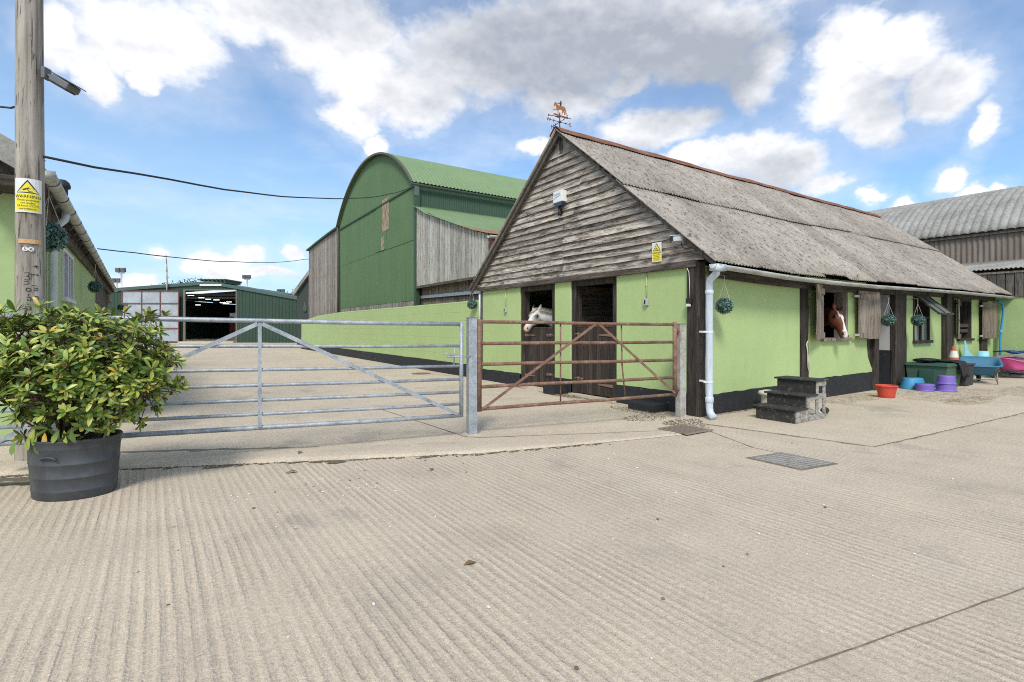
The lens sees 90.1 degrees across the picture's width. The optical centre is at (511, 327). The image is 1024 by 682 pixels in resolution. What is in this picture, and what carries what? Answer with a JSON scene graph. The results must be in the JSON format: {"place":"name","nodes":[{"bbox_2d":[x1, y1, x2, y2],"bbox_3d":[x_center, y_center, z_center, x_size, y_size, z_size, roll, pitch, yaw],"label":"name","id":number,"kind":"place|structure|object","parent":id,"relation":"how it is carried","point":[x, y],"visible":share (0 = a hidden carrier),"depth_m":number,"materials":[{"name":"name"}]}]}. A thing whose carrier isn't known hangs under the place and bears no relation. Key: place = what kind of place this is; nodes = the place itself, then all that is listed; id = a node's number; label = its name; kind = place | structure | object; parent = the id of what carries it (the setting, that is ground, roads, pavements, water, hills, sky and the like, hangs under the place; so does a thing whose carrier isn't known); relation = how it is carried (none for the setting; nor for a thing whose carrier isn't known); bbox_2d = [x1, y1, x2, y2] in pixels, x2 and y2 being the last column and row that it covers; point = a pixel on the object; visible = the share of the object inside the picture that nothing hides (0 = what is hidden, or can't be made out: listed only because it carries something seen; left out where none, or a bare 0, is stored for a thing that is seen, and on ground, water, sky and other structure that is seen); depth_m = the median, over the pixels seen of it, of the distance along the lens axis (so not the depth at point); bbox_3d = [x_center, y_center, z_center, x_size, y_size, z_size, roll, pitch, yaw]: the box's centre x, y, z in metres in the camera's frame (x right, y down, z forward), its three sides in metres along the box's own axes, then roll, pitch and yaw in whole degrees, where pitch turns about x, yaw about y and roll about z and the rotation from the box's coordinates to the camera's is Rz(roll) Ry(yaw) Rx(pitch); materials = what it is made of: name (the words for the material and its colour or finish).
{"place":"outdoors","nodes":[
{"label":"outdoors","id":0,"kind":"place"},
{"bbox_2d":[0,338,1023,681],"bbox_3d":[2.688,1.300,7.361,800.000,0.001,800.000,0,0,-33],"label":"ground","id":1,"kind":"structure","parent":0,"point":[892,538],"depth_m":2.76,"materials":[{"name":"concrete"}]},
{"bbox_2d":[0,477,28,481],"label":"damp streak","id":2,"kind":"object","parent":1,"relation":"on","point":[16,479],"visible":0.45,"depth_m":4.20,"materials":[{"name":"grey concrete"}]},
{"bbox_2d":[24,429,122,501],"bbox_3d":[-3.435,1.073,4.013,0.638,0.455,0.536,0,0,0],"label":"planter tub","id":3,"kind":"object","parent":1,"relation":"on","point":[87,467],"visible":0.84,"depth_m":3.83,"materials":[{"name":"black plastic"}]},
{"bbox_2d":[0,297,190,455],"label":"shrub","id":4,"kind":"object","parent":3,"relation":"in","point":[52,379],"visible":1,"depth_m":3.81,"materials":[{"name":"green plant"}]},
{"bbox_2d":[151,277,201,301],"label":"tree","id":5,"kind":"object","parent":1,"relation":"on","point":[184,281],"visible":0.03,"depth_m":70.15,"materials":[{"name":"plant"}]},
{"bbox_2d":[108,279,296,342],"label":"green barn","id":6,"kind":"structure","parent":1,"relation":"on","point":[180,299],"depth_m":42.50,"materials":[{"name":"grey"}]},
{"bbox_2d":[121,291,178,341],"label":"door leaf","id":7,"kind":"structure","parent":6,"relation":"in","point":[165,301],"depth_m":42.08,"materials":[{"name":"white"}]},
{"bbox_2d":[230,316,235,333],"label":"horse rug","id":8,"kind":"object","parent":6,"relation":"hanging from","point":[232,327],"visible":0.58,"depth_m":48.47,"materials":[{"name":"red fabric"}]},
{"bbox_2d":[291,270,308,344],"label":"dark shed","id":9,"kind":"structure","parent":1,"relation":"on","point":[301,291],"depth_m":38.00,"materials":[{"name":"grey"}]},
{"bbox_2d":[0,443,600,476],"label":"moss","id":10,"kind":"object","parent":1,"relation":"on","point":[330,462],"visible":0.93,"depth_m":4.91,"materials":[{"name":"green plant"}]},
{"bbox_2d":[0,338,706,475],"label":"yard","id":11,"kind":"structure","parent":1,"relation":"on","point":[566,419],"depth_m":7.80,"materials":[{"name":"concrete"}]},
{"bbox_2d":[14,0,45,460],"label":"utility pole","id":12,"kind":"object","parent":11,"relation":"on","point":[30,262],"visible":0.69,"depth_m":4.92,"materials":[{"name":"brown wood"}]},
{"bbox_2d":[0,106,14,108],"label":"overhead cable","id":13,"kind":"object","parent":12,"relation":"attached to","point":[11,107],"visible":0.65,"depth_m":5.11,"materials":[{"name":"grey plastic"}]},
{"bbox_2d":[15,178,41,213],"bbox_3d":[-4.662,-1.265,4.920,0.189,0.325,0.054,0,0,-33],"label":"warning sign","id":14,"kind":"object","parent":12,"relation":"attached to","point":[28,195],"visible":1,"depth_m":4.91,"materials":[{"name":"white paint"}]},
{"bbox_2d":[41,66,85,94],"bbox_3d":[-4.405,-2.413,5.000,0.349,0.244,0.160,0,0,0],"label":"floodlight","id":15,"kind":"object","parent":12,"relation":"attached to","point":[61,82],"visible":1,"depth_m":4.96,"materials":[{"name":"grey plastic"}]},
{"bbox_2d":[43,155,412,198],"bbox_3d":[-4.071,-3.329,11.624,0.026,3.329,13.253,0,0,5],"label":"overhead cable","id":16,"kind":"object","parent":12,"relation":"attached to","point":[80,164],"visible":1,"depth_m":6.80,"materials":[{"name":"grey plastic"}]},
{"bbox_2d":[0,133,117,439],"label":"green outbuilding","id":17,"kind":"structure","parent":11,"relation":"on","point":[70,269],"depth_m":7.14,"materials":[{"name":"paint"}]},
{"bbox_2d":[45,189,68,252],"bbox_3d":[-5.518,-1.298,6.083,0.389,0.845,0.387,0,0,-33],"label":"hanging leaf ball","id":18,"kind":"object","parent":17,"relation":"hanging from","point":[56,237],"visible":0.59,"depth_m":6.05,"materials":[{"name":"green plant"}]},
{"bbox_2d":[61,248,76,303],"bbox_3d":[-7.999,-0.890,9.184,0.140,0.900,1.750,0,0,-36],"label":"window","id":19,"kind":"structure","parent":17,"relation":"in","point":[67,296],"depth_m":9.13,"materials":[{"name":"white glass"}]},
{"bbox_2d":[87,264,102,292],"bbox_3d":[-9.470,-1.095,11.611,0.306,0.665,0.304,0,0,-33],"label":"hanging leaf ball","id":20,"kind":"object","parent":17,"relation":"hanging from","point":[95,286],"visible":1,"depth_m":11.55,"materials":[{"name":"green plant"}]},
{"bbox_2d":[117,302,123,309],"bbox_3d":[-15.692,-0.950,20.505,0.280,0.608,0.278,0,0,-33],"label":"hanging leaf ball","id":21,"kind":"object","parent":17,"relation":"hanging from","point":[120,306],"visible":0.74,"depth_m":20.44,"materials":[{"name":"green plant"}]},
{"bbox_2d":[111,278,119,287],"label":"floodlight","id":22,"kind":"object","parent":11,"relation":"on","point":[116,280],"visible":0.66,"depth_m":52.80,"materials":[{"name":"silver metal"}]},
{"bbox_2d":[115,268,125,287],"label":"floodlight","id":23,"kind":"object","parent":11,"relation":"on","point":[120,270],"visible":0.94,"depth_m":47.82,"materials":[{"name":"silver metal"}]},
{"bbox_2d":[166,255,167,290],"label":"aerial mast","id":24,"kind":"object","parent":11,"relation":"on","point":[166,275],"visible":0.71,"depth_m":42.16,"materials":[{"name":"white metal"}]},
{"bbox_2d":[120,446,317,452],"bbox_3d":[-3.278,1.288,5.345,2.475,0.001,0.151,0,0,-7],"label":"mud streak","id":25,"kind":"object","parent":11,"relation":"on","point":[194,450],"visible":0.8,"depth_m":5.38,"materials":[{"name":"brown"}]},
{"bbox_2d":[242,275,250,286],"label":"floodlight","id":26,"kind":"object","parent":11,"relation":"on","point":[246,277],"visible":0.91,"depth_m":56.31,"materials":[{"name":"silver metal"}]},
{"bbox_2d":[0,429,709,475],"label":"kerb strip","id":27,"kind":"object","parent":11,"relation":"on","point":[132,461],"visible":0.91,"depth_m":5.20,"materials":[{"name":"concrete"}]},
{"bbox_2d":[463,317,480,436],"bbox_3d":[-0.481,0.589,6.106,0.165,1.406,0.165,0,0,-24],"label":"gate post","id":28,"kind":"object","parent":11,"relation":"on","point":[471,378],"visible":1,"depth_m":6.06,"materials":[{"name":"metal"}]},
{"bbox_2d":[0,314,470,445],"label":"galvanised field gate","id":29,"kind":"structure","parent":28,"relation":"attached to","point":[4,441],"depth_m":5.24,"materials":[{"name":"metal"}]},
{"bbox_2d":[385,410,694,436],"bbox_3d":[-0.037,1.284,6.545,4.693,0.001,1.386,0,0,19],"label":"yard joint","id":30,"kind":"object","parent":11,"relation":"on","point":[526,435],"visible":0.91,"depth_m":6.28,"materials":[{"name":"grey concrete"}]},
{"bbox_2d":[562,394,755,433],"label":"leaf litter","id":31,"kind":"object","parent":11,"relation":"on","point":[671,421],"visible":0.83,"depth_m":7.11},
{"bbox_2d":[672,324,689,419],"bbox_3d":[2.384,0.622,7.214,0.165,1.341,0.165,0,0,-24],"label":"gate post","id":32,"kind":"object","parent":11,"relation":"on","point":[680,406],"visible":0.91,"depth_m":7.17,"materials":[{"name":"grey"}]},
{"bbox_2d":[477,319,683,411],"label":"rusty gate","id":33,"kind":"structure","parent":32,"relation":"attached to","point":[480,386],"depth_m":6.54,"materials":[{"name":"red metal"}]},
{"bbox_2d":[658,424,713,434],"bbox_3d":[2.176,1.282,6.412,0.520,0.016,0.440,0,0,-33],"label":"drain grate","id":34,"kind":"object","parent":11,"relation":"on","point":[685,429],"visible":1,"depth_m":6.38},
{"bbox_2d":[301,300,478,376],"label":"boundary wall","id":35,"kind":"structure","parent":1,"relation":"on","point":[322,334],"depth_m":17.07,"materials":[{"name":"green paint"}]},
{"bbox_2d":[306,152,526,318],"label":"dutch barn","id":36,"kind":"structure","parent":1,"relation":"on","point":[429,237],"depth_m":19.85,"materials":[{"name":"green metal"}]},
{"bbox_2d":[97,248,305,262],"bbox_3d":[-12.010,-3.214,23.060,0.032,2.250,18.801,0,0,-5],"label":"overhead cable","id":37,"kind":"object","parent":36,"relation":"attached to","point":[191,259],"visible":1,"depth_m":18.11,"materials":[{"name":"grey plastic"}]},
{"bbox_2d":[87,433,976,669],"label":"stone chips","id":38,"kind":"object","parent":1,"relation":"on","point":[489,607],"visible":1,"depth_m":3.65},
{"bbox_2d":[468,126,1014,419],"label":"stable block","id":39,"kind":"structure","parent":1,"relation":"on","point":[790,265],"depth_m":9.65,"materials":[{"name":"paint"}]},
{"bbox_2d":[503,289,506,311],"bbox_3d":[-0.156,-0.603,11.616,0.057,0.535,0.080,0,0,-33],"label":"wall switch","id":40,"kind":"object","parent":39,"relation":"attached to","point":[505,309],"depth_m":11.62,"materials":[{"name":"grey plastic"}]},
{"bbox_2d":[523,304,551,331],"bbox_3d":[1.498,0.394,11.152,2.677,1.772,0.793,0,0,-28],"label":"horse","id":41,"kind":"object","parent":39,"relation":"in","point":[540,313],"visible":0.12,"depth_m":10.82},
{"bbox_2d":[525,327,553,386],"bbox_3d":[0.574,0.619,10.669,0.070,1.237,1.030,0,0,-33],"label":"stable door","id":42,"kind":"structure","parent":39,"relation":"in","point":[542,352],"depth_m":10.66,"materials":[{"name":"brown wood"}]},
{"bbox_2d":[547,101,570,150],"bbox_3d":[0.911,-3.904,9.878,0.416,0.967,0.439,0,0,15],"label":"weather vane","id":43,"kind":"object","parent":39,"relation":"attached to","point":[560,107],"visible":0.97,"depth_m":9.88,"materials":[{"name":"brown metal"}]},
{"bbox_2d":[553,190,566,215],"bbox_3d":[0.920,-2.390,9.848,0.127,0.460,0.280,0,0,-33],"label":"alarm box","id":44,"kind":"object","parent":39,"relation":"attached to","point":[559,198],"visible":1,"depth_m":9.79,"materials":[{"name":"white plastic"}]},
{"bbox_2d":[574,325,612,397],"bbox_3d":[1.487,0.603,9.288,0.070,1.266,1.020,0,0,-33],"label":"stable door","id":45,"kind":"structure","parent":39,"relation":"in","point":[599,371],"depth_m":9.24,"materials":[{"name":"brown wood"}]},
{"bbox_2d":[643,273,648,305],"bbox_3d":[2.134,-0.608,8.150,0.057,0.525,0.080,0,0,-33],"label":"wall switch","id":46,"kind":"object","parent":39,"relation":"attached to","point":[646,302],"depth_m":8.15,"materials":[{"name":"grey plastic"}]},
{"bbox_2d":[652,242,661,261],"bbox_3d":[2.238,-1.160,7.902,0.006,0.300,0.185,0,0,-33],"label":"warning sign","id":47,"kind":"object","parent":39,"relation":"attached to","point":[656,251],"visible":1,"depth_m":7.89,"materials":[{"name":"yellow paint"}]},
{"bbox_2d":[668,233,692,248],"bbox_3d":[2.491,-1.203,7.427,0.440,0.314,0.197,0,0,17],"label":"cctv camera","id":48,"kind":"object","parent":39,"relation":"attached to","point":[676,238],"visible":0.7,"depth_m":7.41,"materials":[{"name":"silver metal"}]},
{"bbox_2d":[686,268,691,305],"bbox_3d":[2.562,-0.581,7.400,0.063,0.562,0.085,0,0,-33],"label":"sensor light","id":49,"kind":"object","parent":39,"relation":"attached to","point":[689,301],"visible":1,"depth_m":7.39,"materials":[{"name":"black plastic"}]},
{"bbox_2d":[806,341,809,370],"bbox_3d":[5.159,0.501,8.909,0.127,0.534,0.027,0,0,-33],"label":"rope","id":50,"kind":"object","parent":39,"relation":"attached to","point":[808,367],"visible":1,"depth_m":8.90,"materials":[{"name":"beige"}]},
{"bbox_2d":[820,337,851,341],"bbox_3d":[6.039,0.229,9.617,1.080,0.062,0.210,0,0,-33],"label":"window frame","id":51,"kind":"structure","parent":39,"relation":"in","point":[831,338],"depth_m":9.53,"materials":[{"name":"wood"}]},
{"bbox_2d":[824,303,848,338],"bbox_3d":[5.960,0.407,10.989,0.807,1.746,3.406,0,0,-15],"label":"horse","id":52,"kind":"object","parent":39,"relation":"in","point":[834,318],"visible":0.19,"depth_m":9.55},
{"bbox_2d":[834,292,847,336],"bbox_3d":[6.382,-0.260,9.915,0.060,0.940,0.230,0,0,-33],"label":"window frame","id":53,"kind":"structure","parent":39,"relation":"in","point":[840,299],"depth_m":9.85,"materials":[{"name":"wood"}]},
{"bbox_2d":[912,340,933,343],"bbox_3d":[9.494,0.339,11.899,1.040,0.062,0.210,0,0,-33],"label":"window frame","id":54,"kind":"structure","parent":39,"relation":"in","point":[917,341],"depth_m":11.77,"materials":[{"name":"brown wood"}]},
{"bbox_2d":[923,303,929,339],"bbox_3d":[9.821,-0.215,12.187,0.055,1.070,0.230,0,0,-33],"label":"window frame","id":55,"kind":"structure","parent":39,"relation":"in","point":[926,310],"depth_m":12.10,"materials":[{"name":"brown wood"}]},
{"bbox_2d":[913,296,953,340],"bbox_3d":[9.559,-0.215,11.737,0.910,1.070,0.692,0,0,-33],"label":"window","id":56,"kind":"structure","parent":39,"relation":"in","point":[920,332],"depth_m":11.80,"materials":[{"name":"grey glass"}]},
{"bbox_2d":[957,298,958,338],"bbox_3d":[11.455,-0.215,13.266,0.060,1.050,0.230,0,0,-33],"label":"window frame","id":57,"kind":"structure","parent":39,"relation":"in","point":[957,298],"depth_m":13.17,"materials":[{"name":"brown wood"}]},
{"bbox_2d":[960,299,970,301],"bbox_3d":[11.851,-0.710,13.528,0.890,0.060,0.230,0,0,-33],"label":"window frame","id":58,"kind":"structure","parent":39,"relation":"in","point":[962,300],"depth_m":13.54,"materials":[{"name":"brown wood"}]},
{"bbox_2d":[960,300,971,337],"bbox_3d":[12.247,-0.215,13.790,0.060,1.050,0.230,0,0,-33],"label":"window","id":59,"kind":"structure","parent":39,"relation":"in","point":[966,307],"depth_m":13.75,"materials":[{"name":"brown wood"}]},
{"bbox_2d":[957,338,974,340],"bbox_3d":[11.897,0.329,13.486,1.100,0.062,0.210,0,0,-33],"label":"window frame","id":60,"kind":"structure","parent":39,"relation":"in","point":[961,339],"depth_m":13.39,"materials":[{"name":"brown wood"}]},
{"bbox_2d":[996,300,1004,354],"bbox_3d":[13.963,0.064,14.609,0.258,1.693,0.129,0,0,-20],"label":"blue water pipe","id":61,"kind":"object","parent":39,"relation":"attached to","point":[1001,328],"visible":0.8,"depth_m":14.64,"materials":[{"name":"blue plastic"}]},
{"bbox_2d":[746,452,838,469],"bbox_3d":[2.710,1.292,4.960,0.526,0.013,0.616,0,0,-33],"label":"manhole cover","id":62,"kind":"object","parent":1,"relation":"on","point":[793,461],"visible":1,"depth_m":4.92,"materials":[{"name":"metal"}]},
{"bbox_2d":[699,372,1023,447],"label":"smooth slab","id":63,"kind":"structure","parent":1,"relation":"on","point":[875,421],"depth_m":7.47,"materials":[{"name":"concrete"}]},
{"bbox_2d":[501,383,1023,416],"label":"straw","id":64,"kind":"object","parent":63,"relation":"on","point":[897,395],"visible":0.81,"depth_m":9.41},
{"bbox_2d":[753,376,828,423],"bbox_3d":[3.967,1.012,7.271,0.905,0.555,0.600,0,0,-33],"label":"mounting block","id":65,"kind":"object","parent":63,"relation":"on","point":[790,398],"depth_m":7.16,"materials":[{"name":"black marble stone"},{"name":"white marble stone"}]},
{"bbox_2d":[694,412,1023,446],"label":"slab joint","id":66,"kind":"object","parent":63,"relation":"on","point":[891,442],"visible":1,"depth_m":6.24,"materials":[{"name":"grey concrete"}]},
{"bbox_2d":[875,384,898,397],"bbox_3d":[6.884,1.177,9.390,0.358,0.225,0.358,0,0,-33],"label":"bucket","id":67,"kind":"object","parent":63,"relation":"on","point":[886,390],"visible":1,"depth_m":9.29,"materials":[{"name":"red plastic"}]},
{"bbox_2d":[899,377,924,388],"bbox_3d":[8.471,1.181,10.798,0.632,0.215,0.440,0,0,-33],"label":"blue tub","id":68,"kind":"object","parent":63,"relation":"on","point":[907,382],"visible":0.83,"depth_m":10.65,"materials":[{"name":"blue plastic"}]},
{"bbox_2d":[914,383,934,391],"bbox_3d":[8.386,1.220,10.382,0.328,0.140,0.328,0,0,-33],"label":"feed bowl","id":69,"kind":"object","parent":63,"relation":"on","point":[928,387],"visible":0.99,"depth_m":10.27,"materials":[{"name":"purple plastic"}]},
{"bbox_2d":[904,361,960,387],"bbox_3d":[9.226,1.030,11.161,0.968,0.520,0.781,0,0,-33],"label":"deck box","id":70,"kind":"object","parent":63,"relation":"on","point":[928,372],"visible":0.67,"depth_m":10.90,"materials":[{"name":"green plastic"}]},
{"bbox_2d":[912,358,938,362],"bbox_3d":[8.992,0.722,11.101,0.501,0.088,0.393,0,0,-33],"label":"tack heap","id":71,"kind":"object","parent":70,"relation":"on","point":[923,360],"visible":1,"depth_m":11.00,"materials":[{"name":"black leather"}]},
{"bbox_2d":[948,346,958,359],"bbox_3d":[9.866,0.613,11.408,0.280,0.385,0.280,0,0,-33],"label":"traffic cone","id":72,"kind":"object","parent":70,"relation":"on","point":[953,355],"visible":0.68,"depth_m":11.36,"materials":[{"name":"orange"}]},
{"bbox_2d":[937,359,970,377],"bbox_3d":[9.522,0.895,11.287,0.642,0.376,0.784,0,0,-33],"label":"saddle cloth","id":73,"kind":"object","parent":70,"relation":"on","point":[964,368],"visible":0.66,"depth_m":10.97,"materials":[{"name":"black fabric"}]},
{"bbox_2d":[935,384,957,391],"bbox_3d":[8.780,1.220,10.331,0.358,0.140,0.358,0,0,-33],"label":"feed bowl","id":74,"kind":"object","parent":63,"relation":"on","point":[946,388],"visible":0.84,"depth_m":10.21,"materials":[{"name":"purple plastic"}]},
{"bbox_2d":[935,375,956,384],"bbox_3d":[8.780,1.063,10.331,0.338,0.170,0.338,0,0,-33],"label":"feed bowl","id":75,"kind":"object","parent":74,"relation":"on","point":[947,379],"visible":1,"depth_m":10.22,"materials":[{"name":"purple plastic"}]},
{"bbox_2d":[959,363,975,385],"bbox_3d":[9.977,1.050,11.457,0.560,0.480,0.520,0,0,-33],"label":"grey bin","id":76,"kind":"object","parent":63,"relation":"on","point":[965,381],"visible":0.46,"depth_m":11.23,"materials":[{"name":"grey plastic"}]},
{"bbox_2d":[964,341,975,375],"bbox_3d":[11.967,0.811,13.317,0.950,0.938,0.030,0,0,-33],"label":"foam sheet","id":77,"kind":"object","parent":63,"relation":"on","point":[967,352],"visible":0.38,"depth_m":13.08,"materials":[{"name":"teal plastic"}]},
{"bbox_2d":[959,356,1002,384],"bbox_3d":[10.851,0.993,11.828,0.730,0.593,1.341,0,0,39],"label":"wheelbarrow","id":78,"kind":"object","parent":63,"relation":"on","point":[988,366],"visible":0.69,"depth_m":11.86,"materials":[{"name":"blue plastic"}]},
{"bbox_2d":[990,357,1023,377],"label":"wheelbarrow","id":79,"kind":"object","parent":63,"relation":"on","point":[1009,364],"visible":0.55,"depth_m":12.76,"materials":[{"name":"pink plastic"}]},
{"bbox_2d":[997,354,1023,376],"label":"slatted crate","id":80,"kind":"object","parent":63,"relation":"on","point":[1020,357],"visible":0.33,"depth_m":13.19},
{"bbox_2d":[993,350,1023,353],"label":"strap heap","id":81,"kind":"object","parent":80,"relation":"on","point":[1014,352],"visible":1,"depth_m":13.35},
{"bbox_2d":[753,587,1023,681],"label":"expansion joint","id":82,"kind":"object","parent":1,"relation":"on","point":[767,677],"visible":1,"depth_m":2.11,"materials":[{"name":"grey concrete"}]},
{"bbox_2d":[0,0,1023,304],"label":"sky","id":83,"kind":"structure","parent":0,"point":[864,105],"materials":[{"name":"blue"}]},
{"bbox_2d":[758,389,828,413],"bbox_3d":[4.211,1.150,7.664,0.964,0.360,0.483,0,0,28],"label":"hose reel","id":84,"kind":"object","parent":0,"point":[763,396],"visible":0.33,"depth_m":7.83,"materials":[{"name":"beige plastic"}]},
{"bbox_2d":[867,186,1023,356],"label":"grey barn","id":85,"kind":"structure","parent":0,"point":[981,234],"depth_m":17.51,"materials":[{"name":"paint"}]},
{"bbox_2d":[977,351,988,376],"bbox_3d":[12.323,0.959,13.367,0.246,0.662,0.243,0,0,-33],"label":"foam roll","id":86,"kind":"object","parent":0,"point":[983,353],"visible":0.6,"depth_m":13.27,"materials":[{"name":"teal plastic"}]},
{"bbox_3d":[2.916,-0.738,7.352,0.131,0.026,0.246,0,0,-33],"label":"bracket","id":87,"kind":"object","parent":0,"visible":0},
{"bbox_2d":[715,276,733,313],"bbox_3d":[3.030,-0.452,7.285,0.259,0.563,0.258,0,0,-33],"label":"hanging leaf ball","id":88,"kind":"object","parent":87,"relation":"hanging from","point":[724,305],"visible":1,"depth_m":7.22,"materials":[{"name":"green plant"}]},
{"bbox_3d":[7.485,-0.635,10.349,0.508,0.081,0.270,0,0,-33],"label":"bracket","id":89,"kind":"object","parent":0,"visible":0},
{"bbox_2d":[881,303,896,326],"bbox_3d":[7.532,-0.297,10.223,0.275,0.597,0.273,0,0,-33],"label":"hanging leaf ball","id":90,"kind":"object","parent":89,"relation":"hanging from","point":[887,319],"visible":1,"depth_m":10.16,"materials":[{"name":"green plant"}]},
{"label":"bracket","id":91,"kind":"object","parent":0,"visible":0},
{"bbox_2d":[910,305,925,326],"bbox_3d":[8.736,-0.307,10.994,0.275,0.597,0.273,0,0,-33],"label":"hanging leaf ball","id":92,"kind":"object","parent":91,"relation":"hanging from","point":[917,320],"visible":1,"depth_m":10.94,"materials":[{"name":"green plant"}]},
{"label":"bracket","id":93,"kind":"object","parent":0,"visible":0},
{"bbox_2d":[467,293,476,309],"bbox_3d":[-0.995,-0.726,12.716,0.272,0.591,0.271,0,0,-33],"label":"hanging leaf ball","id":94,"kind":"object","parent":93,"relation":"hanging from","point":[471,303],"visible":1,"depth_m":12.65,"materials":[{"name":"green plant"}]}
]}

